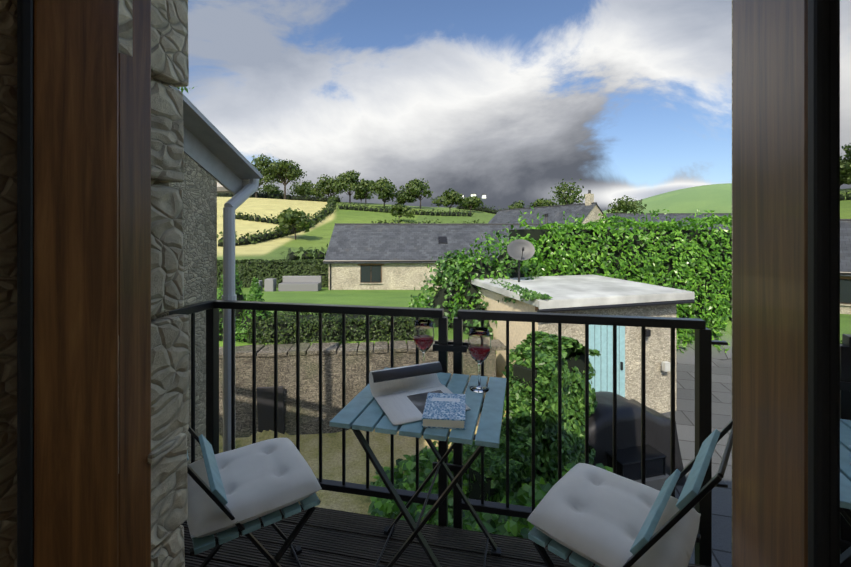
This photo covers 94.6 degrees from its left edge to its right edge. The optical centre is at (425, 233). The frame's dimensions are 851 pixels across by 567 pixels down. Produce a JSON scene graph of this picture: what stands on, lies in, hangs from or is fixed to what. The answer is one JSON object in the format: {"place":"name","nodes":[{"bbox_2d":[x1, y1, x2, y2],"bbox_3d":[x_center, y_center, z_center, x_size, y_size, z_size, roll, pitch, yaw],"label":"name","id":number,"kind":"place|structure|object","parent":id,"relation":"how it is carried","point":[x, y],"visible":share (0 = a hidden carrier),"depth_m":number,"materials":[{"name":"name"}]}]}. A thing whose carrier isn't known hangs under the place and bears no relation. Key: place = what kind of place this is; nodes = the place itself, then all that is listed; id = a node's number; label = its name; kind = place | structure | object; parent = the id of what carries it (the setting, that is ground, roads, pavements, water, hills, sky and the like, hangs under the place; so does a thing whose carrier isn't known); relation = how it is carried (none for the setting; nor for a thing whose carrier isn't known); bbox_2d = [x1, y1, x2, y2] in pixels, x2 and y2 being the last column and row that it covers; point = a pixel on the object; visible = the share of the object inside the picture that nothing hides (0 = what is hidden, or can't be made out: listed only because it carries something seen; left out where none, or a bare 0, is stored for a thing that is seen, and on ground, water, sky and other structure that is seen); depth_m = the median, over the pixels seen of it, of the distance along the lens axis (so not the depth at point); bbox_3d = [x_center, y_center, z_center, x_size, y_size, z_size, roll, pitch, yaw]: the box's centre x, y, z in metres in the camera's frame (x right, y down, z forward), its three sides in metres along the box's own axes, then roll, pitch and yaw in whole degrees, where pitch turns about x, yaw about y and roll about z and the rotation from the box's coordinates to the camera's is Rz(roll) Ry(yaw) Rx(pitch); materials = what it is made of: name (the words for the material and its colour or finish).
{"place":"outdoors","nodes":[
{"label":"outdoors","id":0,"kind":"place"},
{"bbox_2d":[181,507,710,566],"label":"deck boards","id":1,"kind":"object","parent":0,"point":[325,537],"visible":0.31,"depth_m":1.66,"materials":[{"name":"grey"}]},
{"bbox_2d":[187,426,321,566],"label":"chair","id":2,"kind":"object","parent":1,"relation":"on","point":[243,489],"visible":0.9,"depth_m":1.26,"materials":[{"name":"white fabric"}]},
{"bbox_2d":[329,368,506,566],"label":"bistro table","id":3,"kind":"object","parent":1,"relation":"on","point":[362,410],"visible":0.83,"depth_m":1.32,"materials":[{"name":"blue paint"}]},
{"bbox_2d":[369,361,470,425],"bbox_3d":[-0.030,0.568,1.442,0.285,0.093,0.284,0,0,-24],"label":"open magazine","id":4,"kind":"object","parent":3,"relation":"on","point":[399,394],"visible":0.85,"depth_m":1.50,"materials":[{"name":"paper"}]},
{"bbox_2d":[413,320,433,362],"bbox_3d":[-0.008,0.498,1.703,0.092,0.237,0.092,0,0,-1],"label":"wine glass","id":5,"kind":"object","parent":3,"relation":"on","point":[423,334],"visible":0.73,"depth_m":1.67,"materials":[{"name":"clear glass"}]},
{"bbox_2d":[422,393,465,429],"bbox_3d":[0.068,0.602,1.345,0.138,0.030,0.202,0,0,6],"label":"paperback book","id":6,"kind":"object","parent":3,"relation":"on","point":[445,410],"visible":0.98,"depth_m":1.30,"materials":[{"name":"blue paper"}]},
{"bbox_2d":[468,327,490,392],"bbox_3d":[0.214,0.498,1.560,0.092,0.237,0.092,0,0,-1],"label":"wine glass","id":7,"kind":"object","parent":3,"relation":"on","point":[479,343],"visible":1,"depth_m":1.53,"materials":[{"name":"clear glass"}]},
{"bbox_2d":[527,419,732,566],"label":"chair","id":8,"kind":"object","parent":1,"relation":"on","point":[588,515],"visible":0.94,"depth_m":1.10,"materials":[{"name":"white fabric"}]},
{"bbox_2d":[335,223,573,224],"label":"roof ridge","id":9,"kind":"structure","parent":0,"point":[423,224],"depth_m":26.16,"materials":[{"name":"grey stone"}]},
{"bbox_2d":[179,0,731,210],"label":"sky","id":10,"kind":"structure","parent":0,"point":[506,101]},
{"bbox_2d":[217,183,731,566],"bbox_3d":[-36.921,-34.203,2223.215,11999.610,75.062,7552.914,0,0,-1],"label":"terrain","id":11,"kind":"structure","parent":0,"point":[717,198],"depth_m":10.23,"materials":[{"name":"green plant"}]},
{"bbox_2d":[0,0,168,566],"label":"wall","id":12,"kind":"structure","parent":11,"relation":"on","point":[7,320],"depth_m":0.59,"materials":[{"name":"stone"}]},
{"bbox_2d":[119,0,150,566],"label":"door frame","id":13,"kind":"object","parent":12,"relation":"attached to","point":[134,307],"visible":0.32,"depth_m":0.74,"materials":[{"name":"brown wood"}]},
{"bbox_2d":[0,0,118,566],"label":"door leaf","id":14,"kind":"object","parent":13,"relation":"attached to","point":[67,267],"visible":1,"depth_m":0.63,"materials":[{"name":"brown wood"}]},
{"bbox_2d":[119,0,188,566],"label":"stone wall","id":15,"kind":"structure","parent":12,"relation":"attached to","point":[167,458],"depth_m":0.83,"materials":[{"name":"stone"}]},
{"bbox_2d":[169,300,727,566],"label":"balcony railing","id":16,"kind":"object","parent":12,"relation":"attached to","point":[443,346],"visible":0.58,"depth_m":1.81,"materials":[{"name":"black metal"}]},
{"bbox_2d":[169,85,262,464],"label":"neighbouring house","id":17,"kind":"structure","parent":11,"relation":"on","point":[216,161],"depth_m":2.28,"materials":[{"name":"stone"}]},
{"bbox_2d":[177,87,193,92],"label":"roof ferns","id":18,"kind":"object","parent":17,"relation":"attached to","point":[185,89],"visible":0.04,"depth_m":2.15,"materials":[{"name":"green plant"}]},
{"bbox_2d":[217,263,246,340],"bbox_3d":[-3.759,1.220,7.592,1.066,1.773,1.098,0,0,-1],"label":"shrub","id":19,"kind":"object","parent":11,"relation":"on","point":[240,296],"visible":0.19,"depth_m":7.41,"materials":[{"name":"green plant"}]},
{"bbox_2d":[235,277,270,343],"bbox_3d":[-3.188,1.442,7.392,0.868,1.271,0.891,0,0,-1],"label":"thuja shrub","id":20,"kind":"object","parent":11,"relation":"on","point":[255,294],"visible":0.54,"depth_m":7.23,"materials":[{"name":"green plant"}]},
{"bbox_2d":[217,258,328,287],"bbox_3d":[-9.817,2.457,24.586,8.384,1.824,1.422,0,0,-1],"label":"hedge","id":21,"kind":"object","parent":11,"relation":"on","point":[259,269],"visible":0.54,"depth_m":24.10,"materials":[{"name":"green plant"}]},
{"bbox_2d":[256,276,321,290],"bbox_3d":[-7.780,2.828,22.084,3.625,0.850,0.950,0,0,-1],"label":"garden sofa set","id":22,"kind":"object","parent":11,"relation":"on","point":[301,283],"visible":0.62,"depth_m":21.76,"materials":[{"name":"grey wicker"}]},
{"bbox_2d":[246,311,428,344],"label":"hedge wall","id":23,"kind":"structure","parent":11,"relation":"on","point":[379,328],"depth_m":7.14,"materials":[{"name":"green plant"}]},
{"bbox_2d":[217,190,505,259],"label":"hedgerows","id":24,"kind":"object","parent":11,"relation":"on","point":[260,237],"visible":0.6,"depth_m":95.62,"materials":[{"name":"green plant"}]},
{"bbox_2d":[219,339,505,437],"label":"retaining wall","id":25,"kind":"structure","parent":11,"relation":"on","point":[380,355],"depth_m":6.53,"materials":[{"name":"stone"}]},
{"bbox_2d":[323,260,492,289],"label":"wall","id":26,"kind":"structure","parent":11,"relation":"on","point":[408,276],"depth_m":22.96,"materials":[{"name":"beige stone"}]},
{"bbox_2d":[323,225,563,263],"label":"roof","id":27,"kind":"structure","parent":26,"relation":"attached to","point":[388,242],"depth_m":24.58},
{"bbox_2d":[544,214,547,223],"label":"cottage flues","id":28,"kind":"object","parent":26,"relation":"on","point":[546,218],"visible":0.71,"depth_m":27.55,"materials":[{"name":"grey metal"}]},
{"bbox_2d":[251,154,646,239],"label":"ridge trees","id":29,"kind":"object","parent":11,"relation":"on","point":[283,170],"visible":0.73,"depth_m":124.86,"materials":[{"name":"green plant"}]},
{"bbox_2d":[462,193,485,198],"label":"distant houses","id":30,"kind":"structure","parent":11,"relation":"on","point":[483,195],"depth_m":558.22,"materials":[{"name":"white paint"}]},
{"bbox_2d":[409,221,552,353],"bbox_3d":[1.696,1.828,8.888,3.246,4.270,4.596,0,0,-37],"label":"ivy thicket","id":31,"kind":"object","parent":11,"relation":"on","point":[458,290],"visible":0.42,"depth_m":8.98,"materials":[{"name":"green plant"}]},
{"bbox_2d":[471,275,694,412],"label":"garden store","id":32,"kind":"structure","parent":11,"relation":"on","point":[588,294],"depth_m":7.11,"materials":[{"name":"stone"}]},
{"bbox_2d":[507,239,534,281],"bbox_3d":[2.004,0.668,8.142,0.454,1.119,0.461,0,0,-35],"label":"satellite dish","id":33,"kind":"object","parent":32,"relation":"on","point":[519,249],"visible":1,"depth_m":8.20,"materials":[{"name":"grey metal"}]},
{"bbox_2d":[501,207,731,352],"bbox_3d":[7.749,1.329,11.443,11.157,4.098,2.157,0,0,-8],"label":"laurel hedge","id":34,"kind":"object","parent":11,"relation":"on","point":[686,256],"visible":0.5,"depth_m":10.56,"materials":[{"name":"green plant"}]},
{"bbox_2d":[569,391,685,484],"bbox_3d":[2.507,2.785,5.382,1.836,1.044,0.885,0,0,-15],"label":"covered barbecue","id":35,"kind":"object","parent":11,"relation":"on","point":[658,431],"visible":0.38,"depth_m":5.08,"materials":[{"name":"black fabric"}]},
{"bbox_2d":[605,444,668,490],"bbox_3d":[2.594,3.027,4.945,0.720,0.600,0.500,0,0,-15],"label":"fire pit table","id":36,"kind":"object","parent":11,"relation":"on","point":[629,463],"visible":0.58,"depth_m":4.78,"materials":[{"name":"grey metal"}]},
{"bbox_2d":[732,0,732,566],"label":"side wall","id":37,"kind":"structure","parent":11,"relation":"on","point":[732,276],"depth_m":1.56,"materials":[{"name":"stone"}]},
{"bbox_2d":[368,331,612,540],"bbox_3d":[0.808,2.315,3.917,2.983,2.102,3.346,0,0,-1],"label":"bush","id":38,"kind":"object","parent":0,"point":[546,417],"depth_m":4.43,"materials":[{"name":"green plant"}]},
{"bbox_2d":[499,202,596,210],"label":"roof ridge","id":39,"kind":"structure","parent":0,"point":[548,206],"depth_m":40.83,"materials":[{"name":"grey stone"}]},
{"bbox_2d":[582,205,607,228],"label":"gable wall","id":40,"kind":"structure","parent":0,"point":[594,212],"depth_m":36.22,"materials":[{"name":"beige stone"}]},
{"bbox_2d":[487,203,595,224],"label":"roof","id":41,"kind":"structure","parent":40,"relation":"attached to","point":[554,213],"depth_m":40.28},
{"bbox_2d":[585,190,593,205],"bbox_3d":[15.413,-3.397,36.862,0.550,1.450,0.550,0,0,-31],"label":"chimney","id":42,"kind":"object","parent":40,"relation":"on","point":[589,198],"visible":0.94,"depth_m":36.70,"materials":[{"name":"beige"}]},
{"bbox_2d":[604,213,731,213],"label":"long barn ridge","id":43,"kind":"structure","parent":0,"point":[668,213],"depth_m":39.48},
{"bbox_2d":[606,214,731,229],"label":"roof","id":44,"kind":"structure","parent":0,"point":[662,217],"depth_m":38.92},
{"bbox_2d":[733,0,850,566],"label":"door leaf","id":45,"kind":"object","parent":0,"point":[791,283],"visible":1,"depth_m":0.39,"materials":[{"name":"brown wood"}]}
]}

